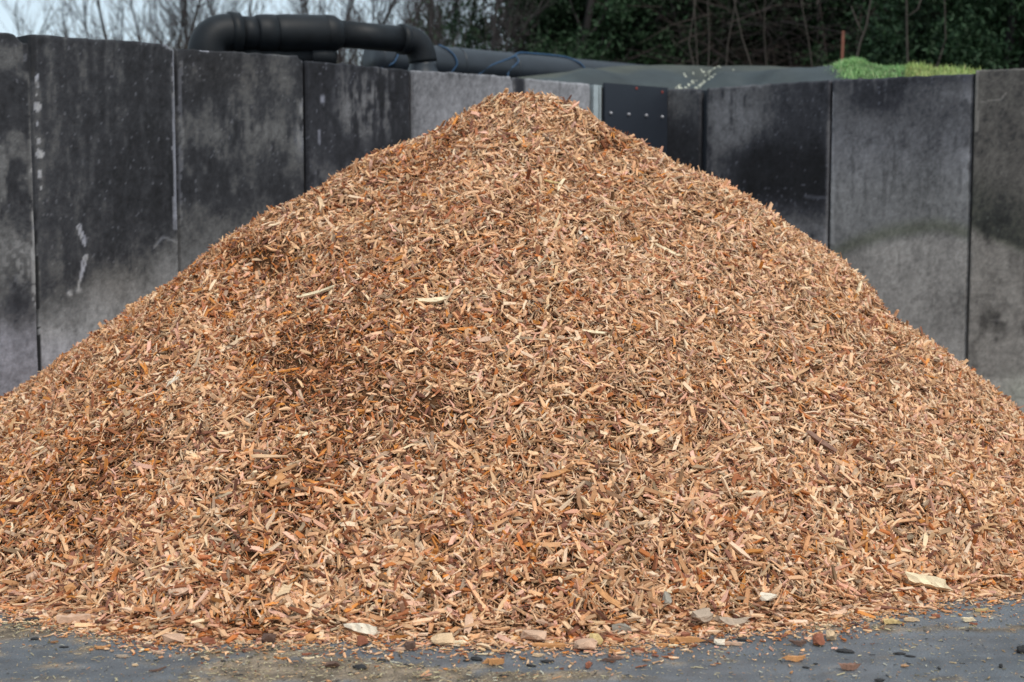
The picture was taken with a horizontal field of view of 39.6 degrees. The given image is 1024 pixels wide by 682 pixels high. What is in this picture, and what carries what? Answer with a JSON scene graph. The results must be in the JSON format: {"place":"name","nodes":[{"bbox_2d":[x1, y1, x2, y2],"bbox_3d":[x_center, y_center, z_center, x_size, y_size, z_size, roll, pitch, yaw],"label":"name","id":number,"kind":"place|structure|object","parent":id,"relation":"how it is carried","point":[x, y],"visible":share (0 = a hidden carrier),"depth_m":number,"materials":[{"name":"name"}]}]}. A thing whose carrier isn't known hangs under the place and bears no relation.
{"place":"outdoors","nodes":[
{"label":"outdoors","id":0,"kind":"place"},
{"bbox_2d":[0,0,518,65],"label":"sky","id":1,"kind":"structure","parent":0,"point":[5,18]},
{"bbox_2d":[0,592,1023,681],"bbox_3d":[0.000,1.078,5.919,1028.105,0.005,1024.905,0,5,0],"label":"ground","id":2,"kind":"structure","parent":0,"point":[11,656],"depth_m":5.12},
{"bbox_2d":[0,33,37,395],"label":"wall panel","id":3,"kind":"structure","parent":2,"relation":"on","point":[18,352],"depth_m":8.71,"materials":[{"name":"concrete"}]},
{"bbox_2d":[1,0,50,36],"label":"bare tree","id":4,"kind":"object","parent":2,"relation":"on","point":[17,22],"visible":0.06,"depth_m":30.91,"materials":[{"name":"grey plant"}]},
{"bbox_2d":[8,0,79,35],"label":"bare tree","id":5,"kind":"object","parent":2,"relation":"on","point":[46,28],"visible":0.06,"depth_m":28.14,"materials":[{"name":"grey plant"}]},
{"bbox_2d":[39,1,92,36],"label":"bare tree","id":6,"kind":"object","parent":2,"relation":"on","point":[64,25],"visible":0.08,"depth_m":29.67,"materials":[{"name":"grey plant"}]},
{"bbox_2d":[43,0,125,38],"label":"bare tree","id":7,"kind":"object","parent":2,"relation":"on","point":[85,22],"visible":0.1,"depth_m":27.59,"materials":[{"name":"grey plant"}]},
{"bbox_2d":[17,34,177,372],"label":"wall panel","id":8,"kind":"structure","parent":2,"relation":"on","point":[103,143],"depth_m":9.03,"materials":[{"name":"concrete"}]},
{"bbox_2d":[56,0,189,48],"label":"bare tree","id":9,"kind":"object","parent":2,"relation":"on","point":[102,24],"visible":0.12,"depth_m":21.52,"materials":[{"name":"grey plant"}]},
{"bbox_2d":[104,0,175,47],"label":"bare tree","id":10,"kind":"object","parent":2,"relation":"on","point":[136,22],"visible":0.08,"depth_m":26.47,"materials":[{"name":"grey plant"}]},
{"bbox_2d":[85,0,245,48],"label":"bare tree","id":11,"kind":"object","parent":2,"relation":"on","point":[198,7],"visible":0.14,"depth_m":22.12,"materials":[{"name":"grey plant"}]},
{"bbox_2d":[127,0,208,47],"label":"bare tree","id":12,"kind":"object","parent":2,"relation":"on","point":[168,21],"visible":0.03,"depth_m":24.61,"materials":[{"name":"grey plant"}]},
{"bbox_2d":[125,0,217,48],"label":"bare tree","id":13,"kind":"object","parent":2,"relation":"on","point":[175,17],"visible":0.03,"depth_m":28.46,"materials":[{"name":"grey plant"}]},
{"bbox_2d":[162,633,184,643],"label":"wood chunk","id":14,"kind":"object","parent":2,"relation":"on","point":[173,638],"visible":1,"depth_m":5.31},
{"bbox_2d":[140,0,261,48],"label":"bare tree","id":15,"kind":"object","parent":2,"relation":"on","point":[181,16],"visible":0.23,"depth_m":23.14,"materials":[{"name":"grey plant"}]},
{"bbox_2d":[147,0,270,38],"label":"bare tree","id":16,"kind":"object","parent":2,"relation":"on","point":[210,10],"visible":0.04,"depth_m":26.44,"materials":[{"name":"grey plant"}]},
{"bbox_2d":[173,49,303,272],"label":"wall panel","id":17,"kind":"structure","parent":2,"relation":"on","point":[239,139],"depth_m":9.69,"materials":[{"name":"concrete"}]},
{"bbox_2d":[199,0,308,19],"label":"bare tree","id":18,"kind":"object","parent":2,"relation":"on","point":[250,6],"visible":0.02,"depth_m":22.30,"materials":[{"name":"grey plant"}]},
{"bbox_2d":[243,49,336,63],"bbox_3d":[-1.772,-0.834,10.981,0.896,2.919,0.196,-2,6,-25],"label":"pipe stub","id":19,"kind":"object","parent":2,"relation":"on","point":[329,56],"visible":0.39,"depth_m":10.88,"materials":[{"name":"black plastic"}]},
{"bbox_2d":[247,0,363,64],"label":"bare tree","id":20,"kind":"object","parent":2,"relation":"on","point":[305,4],"visible":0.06,"depth_m":25.15,"materials":[{"name":"grey plant"}]},
{"bbox_2d":[59,10,565,65],"bbox_3d":[-2.099,-2.147,20.782,8.950,5.228,5.913,0,5,0],"label":"scrub","id":21,"kind":"object","parent":2,"relation":"on","point":[214,13],"depth_m":19.70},
{"bbox_2d":[188,12,437,70],"bbox_3d":[-1.483,-0.952,11.089,2.066,3.136,0.328,-3,6,-30],"label":"black pipe","id":22,"kind":"object","parent":2,"relation":"on","point":[234,31],"visible":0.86,"depth_m":10.78,"materials":[{"name":"plastic"}]},
{"bbox_2d":[270,0,361,53],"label":"bare tree","id":23,"kind":"object","parent":2,"relation":"on","point":[300,5],"visible":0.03,"depth_m":26.79,"materials":[{"name":"grey plant"}]},
{"bbox_2d":[325,661,339,667],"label":"wood chunk","id":24,"kind":"object","parent":2,"relation":"on","point":[330,664],"visible":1,"depth_m":5.03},
{"bbox_2d":[284,0,396,62],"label":"bare tree","id":25,"kind":"object","parent":2,"relation":"on","point":[342,18],"visible":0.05,"depth_m":26.85,"materials":[{"name":"grey plant"}]},
{"bbox_2d":[304,0,398,65],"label":"bare tree","id":26,"kind":"object","parent":2,"relation":"on","point":[378,18],"visible":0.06,"depth_m":21.87,"materials":[{"name":"grey plant"}]},
{"bbox_2d":[302,61,408,192],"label":"wall panel","id":27,"kind":"structure","parent":2,"relation":"on","point":[351,113],"depth_m":10.32,"materials":[{"name":"concrete"}]},
{"bbox_2d":[312,0,399,50],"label":"bare tree","id":28,"kind":"object","parent":2,"relation":"on","point":[367,13],"visible":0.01,"depth_m":27.16,"materials":[{"name":"grey plant"}]},
{"bbox_2d":[352,664,366,669],"bbox_3d":[-0.536,1.150,5.022,0.058,0.019,0.033,0,5,5],"label":"mud clod","id":29,"kind":"object","parent":2,"relation":"on","point":[360,666],"visible":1,"depth_m":5.01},
{"bbox_2d":[357,635,367,645],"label":"wood chunk","id":30,"kind":"object","parent":2,"relation":"on","point":[362,640],"visible":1,"depth_m":5.29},
{"bbox_2d":[324,0,450,64],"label":"bare tree","id":31,"kind":"object","parent":2,"relation":"on","point":[403,17],"visible":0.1,"depth_m":20.61,"materials":[{"name":"grey plant"}]},
{"bbox_2d":[404,641,415,649],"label":"wood chunk","id":32,"kind":"object","parent":2,"relation":"on","point":[409,645],"visible":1,"depth_m":5.23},
{"bbox_2d":[347,0,475,63],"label":"bare tree","id":33,"kind":"object","parent":2,"relation":"on","point":[434,13],"depth_m":26.29,"materials":[{"name":"brown plant"}]},
{"bbox_2d":[338,0,499,65],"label":"bare tree","id":34,"kind":"object","parent":2,"relation":"on","point":[432,7],"visible":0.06,"depth_m":18.83,"materials":[{"name":"brown plant"}]},
{"bbox_2d":[332,0,514,52],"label":"bare tree","id":35,"kind":"object","parent":2,"relation":"on","point":[407,12],"visible":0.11,"depth_m":21.26,"materials":[{"name":"brown plant"}]},
{"bbox_2d":[431,633,454,644],"bbox_3d":[-0.259,1.113,5.307,0.092,0.040,0.056,0,5,0],"label":"wood chunk","id":36,"kind":"object","parent":2,"relation":"on","point":[443,638],"visible":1,"depth_m":5.30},
{"bbox_2d":[409,70,512,140],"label":"wall panel","id":37,"kind":"structure","parent":2,"relation":"on","point":[436,98],"depth_m":10.90,"materials":[{"name":"concrete"}]},
{"bbox_2d":[390,0,561,51],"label":"bare tree","id":38,"kind":"object","parent":2,"relation":"on","point":[455,6],"visible":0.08,"depth_m":19.88,"materials":[{"name":"brown plant"}]},
{"bbox_2d":[440,0,512,49],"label":"bare tree","id":39,"kind":"object","parent":2,"relation":"on","point":[471,22],"visible":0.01,"depth_m":23.16,"materials":[{"name":"brown plant"}]},
{"bbox_2d":[482,657,504,664],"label":"wood chip","id":40,"kind":"object","parent":2,"relation":"on","point":[496,660],"visible":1,"depth_m":5.06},
{"bbox_2d":[390,0,602,57],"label":"bare tree","id":41,"kind":"object","parent":2,"relation":"on","point":[495,31],"visible":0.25,"depth_m":17.57,"materials":[{"name":"brown plant"}]},
{"bbox_2d":[362,45,640,77],"bbox_3d":[1.175,-1.302,14.750,6.562,3.185,0.342,-5,7,-43],"label":"long pipe","id":42,"kind":"object","parent":2,"relation":"on","point":[474,61],"visible":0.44,"depth_m":13.13,"materials":[{"name":"black plastic"}]},
{"bbox_2d":[479,52,584,73],"bbox_3d":[0.157,-2.572,13.538,1.589,0.378,0.160,-5,7,-43],"label":"strap","id":43,"kind":"object","parent":42,"relation":"attached to","point":[581,64],"visible":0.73,"depth_m":13.68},
{"bbox_2d":[0,88,1023,651],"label":"wood chip heap","id":44,"kind":"object","parent":2,"relation":"on","point":[708,380],"visible":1,"depth_m":6.46,"materials":[{"name":"wood"}]},
{"bbox_2d":[26,571,36,581],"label":"wood chunk","id":45,"kind":"object","parent":44,"relation":"on","point":[33,574],"visible":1,"depth_m":5.90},
{"bbox_2d":[64,583,76,591],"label":"wood chunk","id":46,"kind":"object","parent":44,"relation":"on","point":[71,587],"visible":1,"depth_m":5.73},
{"bbox_2d":[56,613,98,623],"bbox_3d":[-1.700,1.089,5.575,0.166,0.040,0.040,0,5,-5],"label":"wood chunk","id":47,"kind":"object","parent":44,"relation":"on","point":[69,618],"visible":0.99,"depth_m":5.56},
{"bbox_2d":[167,587,188,596],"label":"wood chip","id":48,"kind":"object","parent":44,"relation":"on","point":[183,591],"visible":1,"depth_m":5.56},
{"bbox_2d":[265,471,285,489],"bbox_3d":[-0.988,0.582,5.929,0.098,0.071,0.038,-3,6,-31],"label":"wood chip","id":49,"kind":"object","parent":44,"relation":"on","point":[281,476],"visible":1,"depth_m":5.92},
{"bbox_2d":[276,583,292,598],"bbox_3d":[-0.884,0.971,5.532,0.044,0.054,0.098,2,5,17],"label":"wood chip","id":50,"kind":"object","parent":44,"relation":"on","point":[284,589],"visible":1,"depth_m":5.53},
{"bbox_2d":[296,285,334,297],"bbox_3d":[-0.990,-0.250,7.192,0.206,0.072,0.032,1,5,13],"label":"wood chip","id":51,"kind":"object","parent":44,"relation":"on","point":[310,294],"visible":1,"depth_m":7.19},
{"bbox_2d":[343,623,379,635],"bbox_3d":[-0.571,1.097,5.404,0.141,0.053,0.046,1,5,11],"label":"wood chunk","id":52,"kind":"object","parent":44,"relation":"on","point":[366,629],"visible":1,"depth_m":5.39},
{"bbox_2d":[414,296,450,303],"bbox_3d":[-0.391,-0.202,6.974,0.187,0.043,0.032,-1,5,-12],"label":"wood chip","id":53,"kind":"object","parent":44,"relation":"on","point":[434,300],"visible":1,"depth_m":6.97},
{"bbox_2d":[464,612,472,633],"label":"wood chip","id":54,"kind":"object","parent":44,"relation":"on","point":[469,618],"visible":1,"depth_m":5.42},
{"bbox_2d":[475,335,495,342],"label":"wood chip","id":55,"kind":"object","parent":44,"relation":"on","point":[485,339],"visible":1,"depth_m":6.69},
{"bbox_2d":[521,629,546,640],"bbox_3d":[0.084,1.106,5.340,0.117,0.048,0.050,5,7,42],"label":"wood chunk","id":56,"kind":"object","parent":44,"relation":"on","point":[538,635],"visible":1,"depth_m":5.32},
{"bbox_2d":[540,468,571,478],"bbox_3d":[0.183,0.559,6.011,0.145,0.046,0.028,-1,5,-12],"label":"wood chip","id":57,"kind":"object","parent":44,"relation":"on","point":[556,473],"visible":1,"depth_m":6.01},
{"bbox_2d":[595,584,621,609],"bbox_3d":[0.374,0.990,5.503,0.126,0.080,0.034,3,6,34],"label":"wood chip","id":58,"kind":"object","parent":44,"relation":"on","point":[606,596],"visible":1,"depth_m":5.50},
{"bbox_2d":[612,623,631,634],"bbox_3d":[0.420,1.099,5.418,0.078,0.047,0.044,1,5,16],"label":"stone","id":59,"kind":"object","parent":44,"relation":"on","point":[625,627],"visible":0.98,"depth_m":5.40,"materials":[{"name":"grey stone"}]},
{"bbox_2d":[662,591,671,603],"bbox_3d":[0.605,1.002,5.545,0.038,0.045,0.061,0,5,0],"label":"stone","id":60,"kind":"object","parent":44,"relation":"on","point":[667,598],"visible":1,"depth_m":5.53,"materials":[{"name":"grey stone"}]},
{"bbox_2d":[655,242,682,256],"bbox_3d":[0.823,-0.481,7.483,0.156,0.080,0.026,2,5,21],"label":"wood chip","id":61,"kind":"object","parent":44,"relation":"on","point":[671,251],"visible":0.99,"depth_m":7.48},
{"bbox_2d":[691,608,713,623],"bbox_3d":[0.730,1.065,5.492,0.083,0.060,0.069,-4,6,-36],"label":"wood chunk","id":62,"kind":"object","parent":44,"relation":"on","point":[703,615],"visible":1,"depth_m":5.47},
{"bbox_2d":[713,615,749,626],"bbox_3d":[0.858,1.090,5.519,0.162,0.054,0.044,-1,5,-10],"label":"wood chunk","id":63,"kind":"object","parent":44,"relation":"on","point":[729,622],"visible":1,"depth_m":5.51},
{"bbox_2d":[759,592,776,600],"bbox_3d":[1.013,1.013,5.637,0.076,0.034,0.038,0,5,0],"label":"stone","id":64,"kind":"object","parent":44,"relation":"on","point":[766,596],"visible":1,"depth_m":5.62,"materials":[{"name":"beige stone"}]},
{"bbox_2d":[806,430,836,451],"bbox_3d":[1.427,0.459,6.533,0.152,0.089,0.029,4,6,37],"label":"wood chip","id":65,"kind":"object","parent":44,"relation":"on","point":[815,437],"visible":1,"depth_m":6.53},
{"bbox_2d":[905,572,952,591],"bbox_3d":[1.755,1.009,5.987,0.233,0.098,0.065,-1,5,-8],"label":"wood chunk","id":66,"kind":"object","parent":44,"relation":"on","point":[930,582],"visible":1,"depth_m":5.97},
{"bbox_2d":[0,591,1023,681],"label":"ground litter","id":67,"kind":"object","parent":2,"relation":"on","point":[742,634],"visible":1,"depth_m":5.30,"materials":[{"name":"brown wood"}]},
{"bbox_2d":[261,633,276,641],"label":"wood chunk","id":68,"kind":"object","parent":67,"relation":"on","point":[267,637],"visible":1,"depth_m":5.32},
{"bbox_2d":[305,633,316,641],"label":"wood chunk","id":69,"kind":"object","parent":67,"relation":"on","point":[310,637],"visible":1,"depth_m":5.33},
{"bbox_2d":[532,642,565,647],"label":"wood chip","id":70,"kind":"object","parent":67,"relation":"on","point":[555,645],"visible":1,"depth_m":5.26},
{"bbox_2d":[388,0,702,64],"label":"evergreen tree","id":71,"kind":"object","parent":2,"relation":"on","point":[587,47],"visible":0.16,"depth_m":18.66,"materials":[{"name":"green plant"}]},
{"bbox_2d":[511,77,589,111],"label":"wall panel","id":72,"kind":"structure","parent":2,"relation":"on","point":[580,92],"depth_m":11.74,"materials":[{"name":"concrete"}]},
{"bbox_2d":[574,638,597,649],"bbox_3d":[0.271,1.117,5.237,0.089,0.044,0.051,0,5,0],"label":"wood chunk","id":73,"kind":"object","parent":2,"relation":"on","point":[588,643],"visible":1,"depth_m":5.22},
{"bbox_2d":[590,85,600,119],"bbox_3d":[0.682,-0.827,12.184,0.090,2.693,0.120,-5,7,-42],"label":"channel post","id":74,"kind":"object","parent":2,"relation":"on","point":[595,94],"visible":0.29,"depth_m":12.03,"materials":[{"name":"metal"}]},
{"bbox_2d":[589,633,602,644],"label":"wood chunk","id":75,"kind":"object","parent":2,"relation":"on","point":[597,637],"visible":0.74,"depth_m":5.29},
{"bbox_2d":[598,88,602,121],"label":"corner pillar","id":76,"kind":"structure","parent":2,"relation":"on","point":[601,106],"depth_m":12.08,"materials":[{"name":"concrete"}]},
{"bbox_2d":[463,0,770,65],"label":"evergreen tree","id":77,"kind":"object","parent":2,"relation":"on","point":[674,4],"visible":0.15,"depth_m":19.17,"materials":[{"name":"green plant"}]},
{"bbox_2d":[603,83,667,154],"bbox_3d":[1.082,-0.853,12.438,0.801,2.740,0.046,-5,7,-42],"label":"board","id":78,"kind":"object","parent":2,"relation":"on","point":[638,111],"visible":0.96,"depth_m":12.35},
{"bbox_2d":[667,88,703,172],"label":"wall panel","id":79,"kind":"structure","parent":2,"relation":"on","point":[685,128],"depth_m":12.53,"materials":[{"name":"concrete"}]},
{"bbox_2d":[676,636,705,642],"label":"wood chip","id":80,"kind":"object","parent":2,"relation":"on","point":[689,639],"visible":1,"depth_m":5.32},
{"bbox_2d":[517,65,873,89],"bbox_3d":[1.619,-1.135,13.501,3.612,3.073,3.786,0,5,0],"label":"sheeted mound","id":81,"kind":"object","parent":2,"relation":"on","point":[684,76],"visible":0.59,"depth_m":12.95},
{"bbox_2d":[701,90,706,171],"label":"joint pier","id":82,"kind":"structure","parent":2,"relation":"on","point":[704,127],"depth_m":12.49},
{"bbox_2d":[723,641,741,645],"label":"wood chip","id":83,"kind":"object","parent":2,"relation":"on","point":[733,643],"visible":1,"depth_m":5.29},
{"bbox_2d":[706,80,832,248],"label":"wall panel","id":84,"kind":"structure","parent":2,"relation":"on","point":[768,143],"depth_m":12.02,"materials":[{"name":"concrete"}]},
{"bbox_2d":[782,654,805,661],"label":"wood chip","id":85,"kind":"object","parent":2,"relation":"on","point":[794,658],"visible":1,"depth_m":5.10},
{"bbox_2d":[788,639,806,645],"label":"wood chip","id":86,"kind":"object","parent":2,"relation":"on","point":[799,642],"visible":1,"depth_m":5.29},
{"bbox_2d":[813,633,824,644],"bbox_3d":[1.145,1.112,5.301,0.050,0.044,0.047,0,5,0],"label":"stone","id":87,"kind":"object","parent":2,"relation":"on","point":[818,638],"visible":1,"depth_m":5.29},
{"bbox_2d":[826,630,836,639],"bbox_3d":[1.202,1.107,5.362,0.037,0.043,0.046,3,6,34],"label":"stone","id":88,"kind":"object","parent":2,"relation":"on","point":[831,635],"visible":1,"depth_m":5.35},
{"bbox_2d":[837,662,861,669],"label":"wood chip","id":89,"kind":"object","parent":2,"relation":"on","point":[850,666],"visible":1,"depth_m":5.00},
{"bbox_2d":[883,618,906,623],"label":"wood chip","id":90,"kind":"object","parent":2,"relation":"on","point":[890,621],"visible":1,"depth_m":5.56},
{"bbox_2d":[829,74,975,364],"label":"wall panel","id":91,"kind":"structure","parent":2,"relation":"on","point":[901,187],"depth_m":11.40,"materials":[{"name":"concrete"}]},
{"bbox_2d":[967,68,1023,412],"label":"wall panel","id":92,"kind":"structure","parent":2,"relation":"on","point":[996,328],"depth_m":10.99,"materials":[{"name":"concrete"}]},
{"bbox_2d":[852,65,910,78],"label":"earth bank","id":93,"kind":"structure","parent":0,"point":[878,73],"depth_m":12.16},
{"bbox_2d":[688,0,695,64],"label":"sapling","id":94,"kind":"object","parent":93,"relation":"on","point":[690,35],"visible":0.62,"depth_m":16.25,"materials":[{"name":"brown plant"}]},
{"bbox_2d":[693,0,697,65],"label":"sapling","id":95,"kind":"object","parent":93,"relation":"on","point":[696,39],"visible":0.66,"depth_m":16.75,"materials":[{"name":"brown plant"}]},
{"bbox_2d":[557,0,836,66],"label":"evergreen tree","id":96,"kind":"object","parent":93,"relation":"on","point":[715,10],"visible":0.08,"depth_m":19.70,"materials":[{"name":"green plant"}]},
{"bbox_2d":[707,0,709,65],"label":"sapling","id":97,"kind":"object","parent":93,"relation":"on","point":[708,34],"visible":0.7,"depth_m":16.15,"materials":[{"name":"brown plant"}]},
{"bbox_2d":[725,0,735,65],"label":"sapling","id":98,"kind":"object","parent":93,"relation":"on","point":[729,35],"visible":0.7,"depth_m":16.35,"materials":[{"name":"brown plant"}]},
{"bbox_2d":[734,0,751,65],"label":"sapling","id":99,"kind":"object","parent":93,"relation":"on","point":[741,35],"visible":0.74,"depth_m":15.96,"materials":[{"name":"brown plant"}]},
{"bbox_2d":[625,0,865,65],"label":"evergreen tree","id":100,"kind":"object","parent":93,"relation":"on","point":[787,53],"visible":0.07,"depth_m":20.50,"materials":[{"name":"green plant"}]},
{"bbox_2d":[763,3,766,65],"bbox_3d":[3.096,-2.662,17.332,0.096,5.439,0.019,0,5,0],"label":"sapling","id":101,"kind":"object","parent":93,"relation":"on","point":[764,36],"visible":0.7,"depth_m":17.24,"materials":[{"name":"brown plant"}]},
{"bbox_2d":[554,0,1020,67],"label":"evergreen tree","id":102,"kind":"object","parent":93,"relation":"on","point":[755,52],"visible":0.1,"depth_m":18.52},
{"bbox_2d":[800,0,812,66],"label":"sapling","id":103,"kind":"object","parent":93,"relation":"on","point":[807,35],"visible":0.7,"depth_m":15.96,"materials":[{"name":"brown plant"}]},
{"bbox_2d":[717,0,896,65],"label":"evergreen tree","id":104,"kind":"object","parent":93,"relation":"on","point":[776,12],"visible":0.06,"depth_m":20.06,"materials":[{"name":"green plant"}]},
{"bbox_2d":[733,0,936,65],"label":"evergreen tree","id":105,"kind":"object","parent":93,"relation":"on","point":[828,3],"visible":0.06,"depth_m":19.54,"materials":[{"name":"green plant"}]},
{"bbox_2d":[840,31,844,60],"bbox_3d":[3.168,-1.313,13.857,0.032,3.366,0.033,-1,5,-17],"label":"stake","id":106,"kind":"object","parent":93,"relation":"on","point":[842,42],"visible":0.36,"depth_m":13.71,"materials":[{"name":"wood"}]},
{"bbox_2d":[851,0,870,57],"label":"sapling","id":107,"kind":"object","parent":93,"relation":"on","point":[861,38],"visible":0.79,"depth_m":15.26,"materials":[{"name":"brown plant"}]},
{"bbox_2d":[750,0,1015,67],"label":"evergreen tree","id":108,"kind":"object","parent":93,"relation":"on","point":[833,57],"visible":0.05,"depth_m":19.04,"materials":[{"name":"green plant"}]},
{"bbox_2d":[826,55,981,78],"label":"grass","id":109,"kind":"structure","parent":93,"relation":"on","point":[849,68],"depth_m":12.20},
{"bbox_2d":[906,0,920,63],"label":"sapling","id":110,"kind":"object","parent":93,"relation":"on","point":[907,53],"visible":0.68,"depth_m":15.75,"materials":[{"name":"brown plant"}]},
{"bbox_2d":[832,0,1023,71],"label":"evergreen tree","id":111,"kind":"object","parent":93,"relation":"on","point":[968,37],"visible":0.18,"depth_m":16.59,"materials":[{"name":"green plant"}]},
{"bbox_2d":[936,0,945,66],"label":"sapling","id":112,"kind":"object","parent":93,"relation":"on","point":[945,35],"visible":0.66,"depth_m":15.76,"materials":[{"name":"brown plant"}]},
{"bbox_2d":[880,0,1023,68],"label":"evergreen tree","id":113,"kind":"object","parent":93,"relation":"on","point":[942,37],"visible":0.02,"depth_m":17.43,"materials":[{"name":"green plant"}]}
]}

